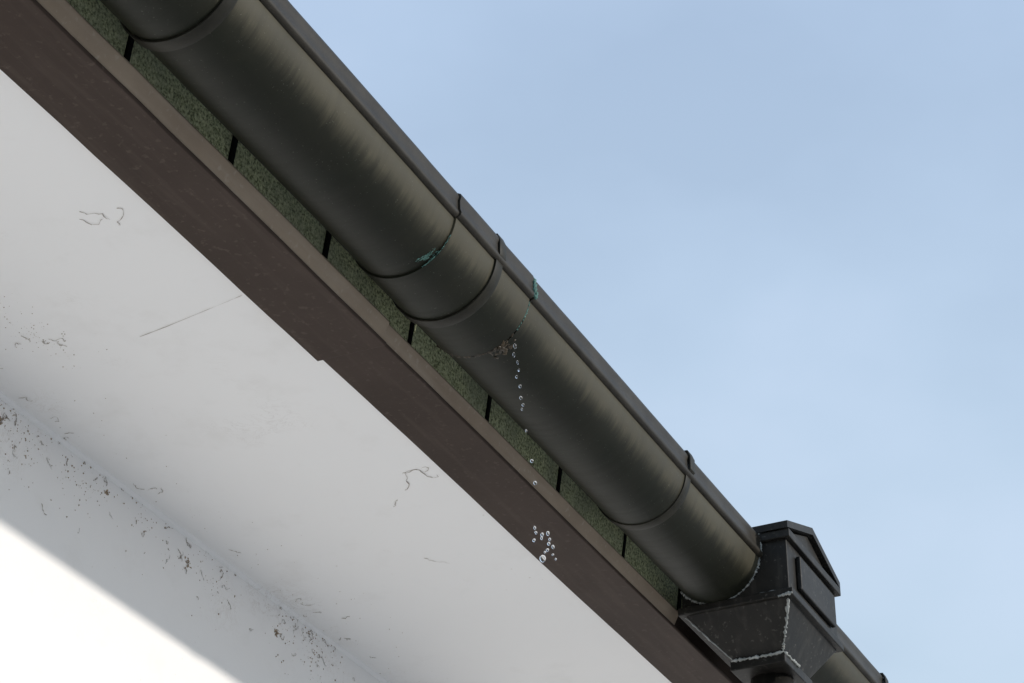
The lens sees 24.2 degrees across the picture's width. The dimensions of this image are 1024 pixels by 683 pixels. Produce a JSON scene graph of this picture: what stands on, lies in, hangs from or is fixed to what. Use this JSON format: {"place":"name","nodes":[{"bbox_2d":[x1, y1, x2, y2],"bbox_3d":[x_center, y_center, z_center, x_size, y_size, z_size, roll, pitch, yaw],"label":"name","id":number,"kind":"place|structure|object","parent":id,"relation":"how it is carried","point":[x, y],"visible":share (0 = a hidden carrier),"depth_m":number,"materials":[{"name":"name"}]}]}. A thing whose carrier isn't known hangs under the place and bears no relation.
{"place":"outdoors","nodes":[
{"label":"outdoors","id":0,"kind":"place"},
{"bbox_2d":[288,0,1023,682],"label":"sky","id":1,"kind":"structure","parent":0,"point":[793,230],"materials":[{"name":"blue"}]},
{"label":"ground","id":2,"kind":"structure","parent":0,"visible":0},
{"bbox_2d":[0,399,381,682],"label":"wall front","id":3,"kind":"structure","parent":2,"relation":"on","point":[89,602],"depth_m":2.86,"materials":[{"name":"white paint"}]},
{"bbox_2d":[0,70,670,682],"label":"soffit","id":4,"kind":"structure","parent":3,"relation":"attached to","point":[240,414],"depth_m":2.84,"materials":[{"name":"white paint"}]},
{"bbox_2d":[0,0,385,360],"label":"fascia underside","id":5,"kind":"object","parent":4,"relation":"attached to","point":[52,66],"visible":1,"depth_m":2.35,"materials":[{"name":"brown wood"}]},
{"bbox_2d":[37,0,389,337],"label":"fascia edge","id":6,"kind":"object","parent":5,"relation":"on","point":[110,58],"visible":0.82,"depth_m":2.34,"materials":[{"name":"brown wood"}]},
{"bbox_2d":[0,391,389,682],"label":"corner bead","id":7,"kind":"object","parent":4,"relation":"attached to","point":[127,489],"visible":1,"depth_m":3.02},
{"bbox_2d":[0,208,454,680],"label":"cobwebs","id":8,"kind":"object","parent":4,"relation":"attached to","point":[187,561],"visible":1,"depth_m":2.93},
{"bbox_2d":[323,343,733,682],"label":"fascia underside","id":9,"kind":"object","parent":4,"relation":"attached to","point":[392,386],"visible":0.97,"depth_m":2.97,"materials":[{"name":"brown wood"}]},
{"bbox_2d":[382,324,677,624],"bbox_3d":[0.032,0.185,2.963,0.033,0.025,0.854,-14,-34,22],"label":"fascia edge","id":10,"kind":"object","parent":9,"relation":"on","point":[433,378],"visible":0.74,"depth_m":2.90,"materials":[{"name":"brown wood"}]},
{"bbox_2d":[675,616,742,682],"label":"fascia edge end","id":11,"kind":"object","parent":9,"relation":"on","point":[691,635],"visible":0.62,"depth_m":3.39,"materials":[{"name":"brown wood"}]},
{"bbox_2d":[67,0,681,608],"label":"eaves slates","id":12,"kind":"object","parent":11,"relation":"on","point":[101,18],"visible":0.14,"depth_m":2.62,"materials":[{"name":"grey stone"}]},
{"bbox_2d":[124,34,681,610],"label":"slate joints","id":13,"kind":"object","parent":12,"relation":"attached to","point":[232,158],"visible":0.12,"depth_m":2.56,"materials":[{"name":"black"}]},
{"bbox_2d":[100,0,887,682],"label":"rain gutter","id":14,"kind":"object","parent":12,"relation":"attached to","point":[280,92],"visible":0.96,"depth_m":2.56,"materials":[{"name":"metal"}]},
{"bbox_2d":[513,343,556,561],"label":"water drops","id":15,"kind":"object","parent":14,"relation":"attached to","point":[542,558],"visible":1,"depth_m":2.52,"materials":[{"name":"white"}]},
{"bbox_2d":[678,520,843,682],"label":"rainwater hopper","id":16,"kind":"object","parent":14,"relation":"attached to","point":[777,613],"visible":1,"depth_m":3.23,"materials":[{"name":"metal"}]},
{"bbox_2d":[751,672,793,682],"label":"downpipe","id":17,"kind":"object","parent":3,"relation":"attached to","point":[774,677],"visible":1,"depth_m":3.22,"materials":[{"name":"metal"}]}
]}

